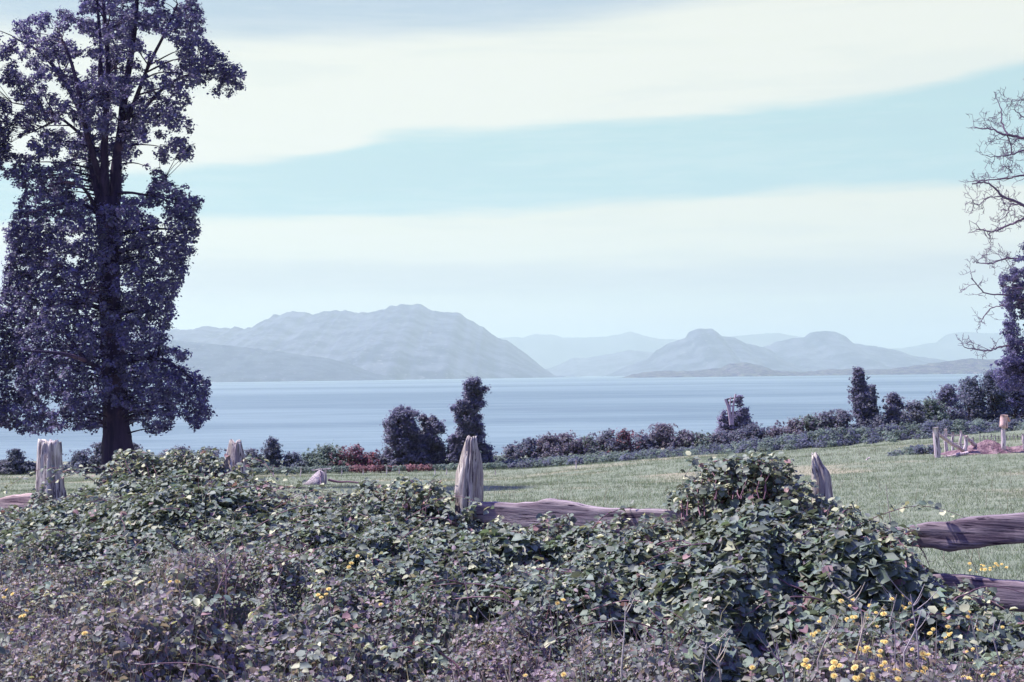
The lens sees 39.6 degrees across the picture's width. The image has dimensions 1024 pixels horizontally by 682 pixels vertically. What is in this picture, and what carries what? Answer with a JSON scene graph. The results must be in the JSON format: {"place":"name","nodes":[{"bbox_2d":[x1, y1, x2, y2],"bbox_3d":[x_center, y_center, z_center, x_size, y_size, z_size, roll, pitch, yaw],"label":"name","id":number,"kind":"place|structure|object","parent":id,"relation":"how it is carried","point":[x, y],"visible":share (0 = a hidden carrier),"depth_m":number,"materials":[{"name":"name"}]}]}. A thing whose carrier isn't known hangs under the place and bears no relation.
{"place":"outdoors","nodes":[
{"label":"outdoors","id":0,"kind":"place"},
{"bbox_2d":[0,335,394,384],"bbox_3d":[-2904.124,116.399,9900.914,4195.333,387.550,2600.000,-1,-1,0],"label":"hill","id":1,"kind":"structure","parent":0,"point":[221,363],"depth_m":9422.85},
{"bbox_2d":[0,304,564,379],"bbox_3d":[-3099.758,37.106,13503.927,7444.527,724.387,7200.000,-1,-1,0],"label":"mountain","id":2,"kind":"structure","parent":0,"point":[408,342],"depth_m":11847.81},
{"bbox_2d":[0,374,1013,461],"bbox_3d":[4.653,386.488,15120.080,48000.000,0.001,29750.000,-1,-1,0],"label":"lake","id":3,"kind":"structure","parent":0,"point":[298,416],"depth_m":996.71,"materials":[{"name":"liquid"}]},
{"bbox_2d":[0,417,1023,681],"bbox_3d":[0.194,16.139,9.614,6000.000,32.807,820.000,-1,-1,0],"label":"ground","id":4,"kind":"structure","parent":0,"point":[798,467],"depth_m":44.68,"materials":[{"name":"green plant"}]},
{"bbox_2d":[0,459,17,474],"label":"shrub","id":5,"kind":"object","parent":4,"relation":"on","point":[3,463],"visible":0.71,"depth_m":91.35,"materials":[{"name":"green plant"}]},
{"bbox_2d":[2,448,29,474],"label":"shrub","id":6,"kind":"object","parent":4,"relation":"on","point":[16,458],"visible":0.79,"depth_m":91.49,"materials":[{"name":"green plant"}]},
{"bbox_2d":[20,458,35,474],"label":"shrub","id":7,"kind":"object","parent":4,"relation":"on","point":[29,466],"visible":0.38,"depth_m":91.47,"materials":[{"name":"green plant"}]},
{"bbox_2d":[62,448,99,473],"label":"shrub","id":8,"kind":"object","parent":4,"relation":"on","point":[79,457],"visible":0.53,"depth_m":91.44,"materials":[{"name":"green plant"}]},
{"bbox_2d":[82,442,101,473],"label":"shrub","id":9,"kind":"object","parent":4,"relation":"on","point":[97,452],"visible":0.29,"depth_m":91.31,"materials":[{"name":"green plant"}]},
{"bbox_2d":[0,0,246,488],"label":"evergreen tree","id":10,"kind":"object","parent":4,"relation":"on","point":[114,380],"visible":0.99,"depth_m":54.40,"materials":[{"name":"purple plant"}]},
{"bbox_2d":[133,442,143,462],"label":"shrub","id":11,"kind":"object","parent":4,"relation":"on","point":[136,446],"visible":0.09,"depth_m":91.71,"materials":[{"name":"green plant"}]},
{"bbox_2d":[159,444,190,460],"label":"shrub","id":12,"kind":"object","parent":4,"relation":"on","point":[180,448],"visible":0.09,"depth_m":91.71,"materials":[{"name":"green plant"}]},
{"bbox_2d":[182,446,226,466],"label":"shrub","id":13,"kind":"object","parent":4,"relation":"on","point":[217,452],"visible":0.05,"depth_m":91.92,"materials":[{"name":"green plant"}]},
{"bbox_2d":[243,448,267,467],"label":"shrub","id":14,"kind":"object","parent":4,"relation":"on","point":[249,451],"visible":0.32,"depth_m":91.59,"materials":[{"name":"green plant"}]},
{"bbox_2d":[248,459,286,468],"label":"shrub","id":15,"kind":"object","parent":4,"relation":"on","point":[253,466],"visible":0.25,"depth_m":91.15,"materials":[{"name":"green plant"}]},
{"bbox_2d":[260,435,286,472],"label":"shrub","id":16,"kind":"object","parent":4,"relation":"on","point":[272,450],"visible":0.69,"depth_m":91.55,"materials":[{"name":"green plant"}]},
{"bbox_2d":[276,450,308,466],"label":"shrub","id":17,"kind":"object","parent":4,"relation":"on","point":[290,459],"visible":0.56,"depth_m":91.58,"materials":[{"name":"green plant"}]},
{"bbox_2d":[297,452,325,466],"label":"shrub","id":18,"kind":"object","parent":4,"relation":"on","point":[308,455],"visible":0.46,"depth_m":91.59,"materials":[{"name":"green plant"}]},
{"bbox_2d":[303,468,330,484],"bbox_3d":[-8.402,5.858,60.696,1.240,0.841,1.649,-2,-2,44],"label":"stump","id":19,"kind":"object","parent":4,"relation":"on","point":[318,477],"visible":0.83,"depth_m":60.83,"materials":[{"name":"wood"}]},
{"bbox_2d":[301,443,352,467],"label":"shrub","id":20,"kind":"object","parent":4,"relation":"on","point":[322,453],"visible":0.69,"depth_m":91.43,"materials":[{"name":"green plant"}]},
{"bbox_2d":[328,479,358,483],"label":"branch","id":21,"kind":"object","parent":4,"relation":"on","point":[331,480],"visible":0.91,"depth_m":60.84,"materials":[{"name":"brown plant"}]},
{"bbox_2d":[325,442,379,469],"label":"shrub","id":22,"kind":"object","parent":4,"relation":"on","point":[357,455],"visible":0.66,"depth_m":91.41,"materials":[{"name":"red plant"}]},
{"bbox_2d":[358,452,382,465],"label":"shrub","id":23,"kind":"object","parent":4,"relation":"on","point":[374,457],"visible":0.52,"depth_m":91.40,"materials":[{"name":"red plant"}]},
{"bbox_2d":[377,452,396,465],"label":"shrub","id":24,"kind":"object","parent":4,"relation":"on","point":[382,460],"visible":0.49,"depth_m":91.38,"materials":[{"name":"green plant"}]},
{"bbox_2d":[379,403,433,468],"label":"tree","id":25,"kind":"object","parent":4,"relation":"on","point":[401,432],"visible":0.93,"depth_m":91.17,"materials":[{"name":"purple plant"}]},
{"bbox_2d":[412,413,447,465],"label":"tree","id":26,"kind":"object","parent":4,"relation":"on","point":[433,427],"visible":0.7,"depth_m":91.84,"materials":[{"name":"green plant"}]},
{"bbox_2d":[442,436,457,464],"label":"shrub","id":27,"kind":"object","parent":4,"relation":"on","point":[448,452],"visible":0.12,"depth_m":91.59,"materials":[{"name":"green plant"}]},
{"bbox_2d":[446,375,496,469],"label":"tree","id":28,"kind":"object","parent":4,"relation":"on","point":[469,406],"visible":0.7,"depth_m":89.47,"materials":[{"name":"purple plant"}]},
{"bbox_2d":[493,454,513,465],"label":"shrub","id":29,"kind":"object","parent":4,"relation":"on","point":[499,458],"visible":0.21,"depth_m":91.69,"materials":[{"name":"green plant"}]},
{"bbox_2d":[0,446,1023,681],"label":"bramble thicket","id":30,"kind":"object","parent":4,"relation":"on","point":[766,477],"visible":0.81,"depth_m":8.93,"materials":[{"name":"green plant"}]},
{"bbox_2d":[214,551,239,618],"bbox_3d":[-1.669,1.426,8.318,0.155,0.397,0.029,-1,-1,0],"label":"dry stalk","id":31,"kind":"object","parent":30,"relation":"on","point":[220,584],"visible":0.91,"depth_m":8.32,"materials":[{"name":"plant"}]},
{"bbox_2d":[257,564,282,618],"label":"dry stalk","id":32,"kind":"object","parent":30,"relation":"on","point":[270,589],"visible":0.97,"depth_m":8.33,"materials":[{"name":"plant"}]},
{"bbox_2d":[449,555,479,623],"bbox_3d":[-0.292,1.497,8.389,0.213,0.506,0.041,-1,-1,-1],"label":"dry stalk","id":33,"kind":"object","parent":30,"relation":"on","point":[465,584],"visible":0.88,"depth_m":8.40,"materials":[{"name":"plant"}]},
{"bbox_2d":[530,602,552,658],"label":"dry stalk","id":34,"kind":"object","parent":30,"relation":"on","point":[552,629],"visible":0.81,"depth_m":7.52,"materials":[{"name":"plant"}]},
{"bbox_2d":[563,602,586,681],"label":"dry stalk","id":35,"kind":"object","parent":30,"relation":"on","point":[580,644],"visible":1,"depth_m":6.88,"materials":[{"name":"plant"}]},
{"bbox_2d":[877,578,896,656],"bbox_3d":[1.857,1.378,7.091,0.120,0.398,0.052,0,-1,-20],"label":"dry stalk","id":36,"kind":"object","parent":30,"relation":"on","point":[893,606],"visible":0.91,"depth_m":7.09,"materials":[{"name":"plant"}]},
{"bbox_2d":[927,625,950,651],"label":"flowering plant","id":37,"kind":"object","parent":30,"relation":"on","point":[933,629],"visible":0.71,"depth_m":8.03,"materials":[{"name":"yellow plant"}]},
{"bbox_2d":[948,597,979,680],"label":"dry stalk","id":38,"kind":"object","parent":30,"relation":"on","point":[973,627],"visible":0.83,"depth_m":7.16,"materials":[{"name":"plant"}]},
{"bbox_2d":[992,620,1000,668],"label":"dry stalk","id":39,"kind":"object","parent":30,"relation":"on","point":[995,644],"visible":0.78,"depth_m":7.44,"materials":[{"name":"plant"}]},
{"bbox_2d":[0,486,1023,681],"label":"weeds","id":40,"kind":"object","parent":4,"relation":"on","point":[97,625],"visible":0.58,"depth_m":7.35,"materials":[{"name":"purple plant"}]},
{"bbox_2d":[195,535,232,589],"bbox_3d":[-1.782,1.319,8.493,0.233,0.329,0.066,-1,-1,0],"label":"dry stalk","id":41,"kind":"object","parent":40,"relation":"on","point":[208,550],"visible":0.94,"depth_m":8.49,"materials":[{"name":"plant"}]},
{"bbox_2d":[213,547,226,622],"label":"dry stalk","id":42,"kind":"object","parent":40,"relation":"on","point":[225,585],"visible":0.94,"depth_m":8.40,"materials":[{"name":"plant"}]},
{"bbox_2d":[316,587,330,625],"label":"flowering plant","id":43,"kind":"object","parent":40,"relation":"on","point":[328,589],"visible":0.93,"depth_m":8.09,"materials":[{"name":"yellow plant"}]},
{"bbox_2d":[474,603,510,680],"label":"dry stalk","id":44,"kind":"object","parent":40,"relation":"on","point":[502,644],"visible":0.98,"depth_m":7.16,"materials":[{"name":"plant"}]},
{"bbox_2d":[555,598,565,639],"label":"flowering plant","id":45,"kind":"object","parent":40,"relation":"on","point":[557,603],"visible":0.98,"depth_m":7.86,"materials":[{"name":"yellow plant"}]},
{"bbox_2d":[612,594,635,681],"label":"dry stalk","id":46,"kind":"object","parent":40,"relation":"on","point":[623,636],"visible":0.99,"depth_m":6.73,"materials":[{"name":"plant"}]},
{"bbox_2d":[687,626,731,681],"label":"dry stalk","id":47,"kind":"object","parent":40,"relation":"on","point":[706,648],"visible":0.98,"depth_m":6.52,"materials":[{"name":"plant"}]},
{"bbox_2d":[757,630,785,681],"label":"dry stalk","id":48,"kind":"object","parent":40,"relation":"on","point":[775,656],"visible":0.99,"depth_m":6.28,"materials":[{"name":"plant"}]},
{"bbox_2d":[801,658,810,681],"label":"flowering plant","id":49,"kind":"object","parent":40,"relation":"on","point":[806,666],"visible":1,"depth_m":5.99,"materials":[{"name":"yellow plant"}]},
{"bbox_2d":[817,615,839,671],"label":"dry stalk","id":50,"kind":"object","parent":40,"relation":"on","point":[826,640],"visible":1,"depth_m":6.05,"materials":[{"name":"plant"}]},
{"bbox_2d":[829,659,841,681],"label":"flowering plant","id":51,"kind":"object","parent":40,"relation":"on","point":[834,666],"visible":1,"depth_m":5.88,"materials":[{"name":"yellow plant"}]},
{"bbox_2d":[822,562,864,653],"bbox_3d":[1.590,1.313,6.798,0.209,0.513,0.039,-1,-1,0],"label":"dry stalk","id":52,"kind":"object","parent":40,"relation":"on","point":[860,612],"visible":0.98,"depth_m":6.81,"materials":[{"name":"plant"}]},
{"bbox_2d":[852,673,864,681],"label":"flowering plant","id":53,"kind":"object","parent":40,"relation":"on","point":[856,678],"visible":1,"depth_m":5.79,"materials":[{"name":"yellow plant"}]},
{"bbox_2d":[862,646,871,656],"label":"flowering plant","id":54,"kind":"object","parent":40,"relation":"on","point":[864,650],"visible":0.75,"depth_m":6.69,"materials":[{"name":"yellow plant"}]},
{"bbox_2d":[856,599,884,653],"bbox_3d":[1.648,1.391,6.558,0.143,0.404,0.017,-1,-1,12],"label":"dry stalk","id":55,"kind":"object","parent":40,"relation":"on","point":[864,625],"visible":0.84,"depth_m":6.56,"materials":[{"name":"plant"}]},
{"bbox_2d":[877,639,887,667],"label":"flowering plant","id":56,"kind":"object","parent":40,"relation":"on","point":[880,651],"visible":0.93,"depth_m":6.63,"materials":[{"name":"yellow plant"}]},
{"bbox_2d":[886,574,940,669],"bbox_3d":[1.847,1.345,6.530,0.239,0.555,0.068,-1,-1,0],"label":"dry stalk","id":57,"kind":"object","parent":40,"relation":"on","point":[914,604],"visible":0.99,"depth_m":6.53,"materials":[{"name":"plant"}]},
{"bbox_2d":[903,611,929,667],"bbox_3d":[1.894,1.416,6.649,0.132,0.312,0.010,-1,-1,0],"label":"dry stalk","id":58,"kind":"object","parent":40,"relation":"on","point":[914,632],"visible":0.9,"depth_m":6.65,"materials":[{"name":"plant"}]},
{"bbox_2d":[919,651,930,668],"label":"flowering plant","id":59,"kind":"object","parent":40,"relation":"on","point":[924,654],"visible":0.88,"depth_m":6.46,"materials":[{"name":"yellow plant"}]},
{"bbox_2d":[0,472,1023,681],"bbox_3d":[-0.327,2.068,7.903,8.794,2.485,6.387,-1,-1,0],"label":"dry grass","id":60,"kind":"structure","parent":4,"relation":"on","point":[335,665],"depth_m":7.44,"materials":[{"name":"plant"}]},
{"bbox_2d":[0,435,1023,611],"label":"wooden fence","id":61,"kind":"object","parent":4,"relation":"on","point":[973,532],"visible":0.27,"depth_m":10.65,"materials":[{"name":"wood"}]},
{"bbox_2d":[493,444,534,460],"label":"shrub","id":62,"kind":"object","parent":4,"relation":"on","point":[511,453],"visible":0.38,"depth_m":92.48,"materials":[{"name":"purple plant"}]},
{"bbox_2d":[506,437,550,459],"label":"shrub","id":63,"kind":"object","parent":4,"relation":"on","point":[529,448],"visible":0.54,"depth_m":92.32,"materials":[{"name":"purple plant"}]},
{"bbox_2d":[525,431,574,458],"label":"shrub","id":64,"kind":"object","parent":4,"relation":"on","point":[543,446],"visible":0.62,"depth_m":92.42,"materials":[{"name":"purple plant"}]},
{"bbox_2d":[544,430,590,456],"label":"shrub","id":65,"kind":"object","parent":4,"relation":"on","point":[577,446],"visible":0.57,"depth_m":92.41,"materials":[{"name":"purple plant"}]},
{"bbox_2d":[564,436,608,454],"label":"shrub","id":66,"kind":"object","parent":4,"relation":"on","point":[596,444],"visible":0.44,"depth_m":92.58,"materials":[{"name":"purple plant"}]},
{"bbox_2d":[581,428,630,453],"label":"shrub","id":67,"kind":"object","parent":4,"relation":"on","point":[604,437],"visible":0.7,"depth_m":92.25,"materials":[{"name":"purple plant"}]},
{"bbox_2d":[604,428,643,453],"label":"shrub","id":68,"kind":"object","parent":4,"relation":"on","point":[623,435],"visible":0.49,"depth_m":92.51,"materials":[{"name":"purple plant"}]},
{"bbox_2d":[246,417,1023,474],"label":"bramble bank","id":69,"kind":"structure","parent":4,"relation":"on","point":[831,437],"depth_m":87.92,"materials":[{"name":"green plant"}]},
{"bbox_2d":[630,434,666,452],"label":"shrub","id":70,"kind":"object","parent":4,"relation":"on","point":[652,445],"visible":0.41,"depth_m":92.56,"materials":[{"name":"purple plant"}]},
{"bbox_2d":[635,422,692,451],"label":"shrub","id":71,"kind":"object","parent":4,"relation":"on","point":[663,431],"visible":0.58,"depth_m":92.52,"materials":[{"name":"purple plant"}]},
{"bbox_2d":[658,429,700,448],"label":"shrub","id":72,"kind":"object","parent":4,"relation":"on","point":[682,433],"visible":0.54,"depth_m":92.36,"materials":[{"name":"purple plant"}]},
{"bbox_2d":[679,430,726,447],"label":"shrub","id":73,"kind":"object","parent":4,"relation":"on","point":[699,440],"visible":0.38,"depth_m":92.53,"materials":[{"name":"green plant"}]},
{"bbox_2d":[697,428,734,445],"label":"shrub","id":74,"kind":"object","parent":4,"relation":"on","point":[715,438],"visible":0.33,"depth_m":92.56,"materials":[{"name":"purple plant"}]},
{"bbox_2d":[713,394,753,439],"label":"tree","id":75,"kind":"object","parent":4,"relation":"on","point":[733,420],"visible":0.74,"depth_m":96.62,"materials":[{"name":"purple plant"}]},
{"bbox_2d":[719,428,762,444],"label":"shrub","id":76,"kind":"object","parent":4,"relation":"on","point":[736,436],"visible":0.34,"depth_m":92.29,"materials":[{"name":"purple plant"}]},
{"bbox_2d":[729,420,781,442],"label":"shrub","id":77,"kind":"object","parent":4,"relation":"on","point":[751,430],"visible":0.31,"depth_m":92.42,"materials":[{"name":"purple plant"}]},
{"bbox_2d":[760,425,785,439],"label":"shrub","id":78,"kind":"object","parent":4,"relation":"on","point":[773,432],"visible":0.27,"depth_m":92.50,"materials":[{"name":"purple plant"}]},
{"bbox_2d":[769,417,813,435],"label":"shrub","id":79,"kind":"object","parent":4,"relation":"on","point":[791,428],"visible":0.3,"depth_m":92.47,"materials":[{"name":"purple plant"}]},
{"bbox_2d":[791,414,829,433],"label":"shrub","id":80,"kind":"object","parent":4,"relation":"on","point":[809,418],"visible":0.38,"depth_m":92.39,"materials":[{"name":"green plant"}]},
{"bbox_2d":[807,409,848,430],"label":"shrub","id":81,"kind":"object","parent":4,"relation":"on","point":[829,418],"visible":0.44,"depth_m":92.43,"materials":[{"name":"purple plant"}]},
{"bbox_2d":[822,408,863,430],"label":"shrub","id":82,"kind":"object","parent":4,"relation":"on","point":[840,414],"visible":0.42,"depth_m":92.48,"materials":[{"name":"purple plant"}]},
{"bbox_2d":[847,366,875,426],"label":"tree","id":83,"kind":"object","parent":4,"relation":"on","point":[860,397],"visible":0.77,"depth_m":93.69,"materials":[{"name":"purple plant"}]},
{"bbox_2d":[867,383,880,416],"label":"shrub","id":84,"kind":"object","parent":4,"relation":"on","point":[874,400],"visible":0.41,"depth_m":94.68,"materials":[{"name":"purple plant"}]},
{"bbox_2d":[864,413,895,428],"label":"shrub","id":85,"kind":"object","parent":4,"relation":"on","point":[877,420],"visible":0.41,"depth_m":92.59,"materials":[{"name":"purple plant"}]},
{"bbox_2d":[879,391,910,425],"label":"tree","id":86,"kind":"object","parent":4,"relation":"on","point":[894,403],"visible":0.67,"depth_m":93.63,"materials":[{"name":"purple plant"}]},
{"bbox_2d":[887,444,941,455],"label":"bush","id":87,"kind":"object","parent":4,"relation":"on","point":[915,450],"visible":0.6,"depth_m":62.34,"materials":[{"name":"green plant"}]},
{"bbox_2d":[900,398,937,425],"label":"shrub","id":88,"kind":"object","parent":4,"relation":"on","point":[914,411],"visible":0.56,"depth_m":94.57,"materials":[{"name":"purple plant"}]},
{"bbox_2d":[918,395,950,423],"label":"shrub","id":89,"kind":"object","parent":4,"relation":"on","point":[936,408],"visible":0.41,"depth_m":95.56,"materials":[{"name":"green plant"}]},
{"bbox_2d":[921,383,972,421],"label":"tree","id":90,"kind":"object","parent":4,"relation":"on","point":[949,397],"visible":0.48,"depth_m":97.59,"materials":[{"name":"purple plant"}]},
{"bbox_2d":[932,427,976,457],"bbox_3d":[19.603,4.409,62.141,1.699,1.588,8.172,-1,-1,21],"label":"corral fence","id":91,"kind":"object","parent":4,"relation":"on","point":[936,444],"visible":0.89,"depth_m":59.38,"materials":[{"name":"grey wood"}]},
{"bbox_2d":[950,376,1000,422],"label":"tree","id":92,"kind":"object","parent":4,"relation":"on","point":[978,406],"visible":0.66,"depth_m":99.21,"materials":[{"name":"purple plant"}]},
{"bbox_2d":[941,439,1023,454],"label":"dirt mound","id":93,"kind":"object","parent":4,"relation":"on","point":[986,446],"visible":0.77,"depth_m":60.05,"materials":[{"name":"brown soil"}]},
{"bbox_2d":[967,562,1007,575],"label":"flowering plant","id":94,"kind":"object","parent":4,"relation":"on","point":[984,569],"visible":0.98,"depth_m":12.93,"materials":[{"name":"yellow plant"}]},
{"bbox_2d":[955,86,1023,391],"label":"bare tree","id":95,"kind":"object","parent":4,"relation":"on","point":[1013,361],"visible":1,"depth_m":61.94,"materials":[{"name":"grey plant"}]},
{"bbox_2d":[973,369,1019,421],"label":"tree","id":96,"kind":"object","parent":4,"relation":"on","point":[1003,396],"visible":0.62,"depth_m":99.39,"materials":[{"name":"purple plant"}]},
{"bbox_2d":[979,434,1021,440],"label":"stake fence","id":97,"kind":"object","parent":4,"relation":"on","point":[995,436],"visible":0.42,"depth_m":71.89,"materials":[{"name":"wood"}]},
{"bbox_2d":[986,355,1023,417],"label":"tree","id":98,"kind":"object","parent":4,"relation":"on","point":[1012,400],"visible":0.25,"depth_m":101.18,"materials":[{"name":"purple plant"}]},
{"bbox_2d":[999,415,1010,449],"bbox_3d":[20.765,3.890,59.893,0.471,1.582,0.336,-1,-2,24],"label":"gate post","id":99,"kind":"object","parent":4,"relation":"on","point":[1004,421],"visible":0.99,"depth_m":59.83,"materials":[{"name":"wood"}]},
{"bbox_2d":[0,0,1023,348],"label":"sky","id":100,"kind":"structure","parent":0,"point":[659,169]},
{"bbox_2d":[546,350,652,375],"bbox_3d":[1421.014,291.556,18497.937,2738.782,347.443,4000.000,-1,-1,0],"label":"hill","id":101,"kind":"structure","parent":0,"point":[603,365],"depth_m":17746.72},
{"bbox_2d":[604,328,816,375],"bbox_3d":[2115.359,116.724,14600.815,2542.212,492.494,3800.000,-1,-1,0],"label":"hill","id":102,"kind":"structure","parent":0,"point":[697,349],"depth_m":13901.50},
{"bbox_2d":[701,637,729,681],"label":"dry stalk","id":103,"kind":"object","parent":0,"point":[718,665],"visible":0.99,"depth_m":6.64,"materials":[{"name":"plant"}]},
{"bbox_2d":[500,331,1023,368],"bbox_3d":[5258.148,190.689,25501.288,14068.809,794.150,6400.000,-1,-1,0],"label":"mountain","id":104,"kind":"structure","parent":0,"point":[547,351],"depth_m":24637.55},
{"bbox_2d":[622,358,1001,377],"bbox_3d":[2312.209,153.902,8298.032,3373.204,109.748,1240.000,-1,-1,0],"label":"peninsula","id":105,"kind":"object","parent":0,"point":[960,366],"visible":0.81,"depth_m":8051.65},
{"bbox_2d":[764,331,944,369],"bbox_3d":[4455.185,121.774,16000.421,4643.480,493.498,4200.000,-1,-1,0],"label":"hill","id":106,"kind":"structure","parent":0,"point":[821,350],"depth_m":15182.98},
{"bbox_2d":[944,632,952,661],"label":"flowering plant","id":107,"kind":"object","parent":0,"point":[949,634],"visible":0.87,"depth_m":7.98,"materials":[{"name":"yellow plant"}]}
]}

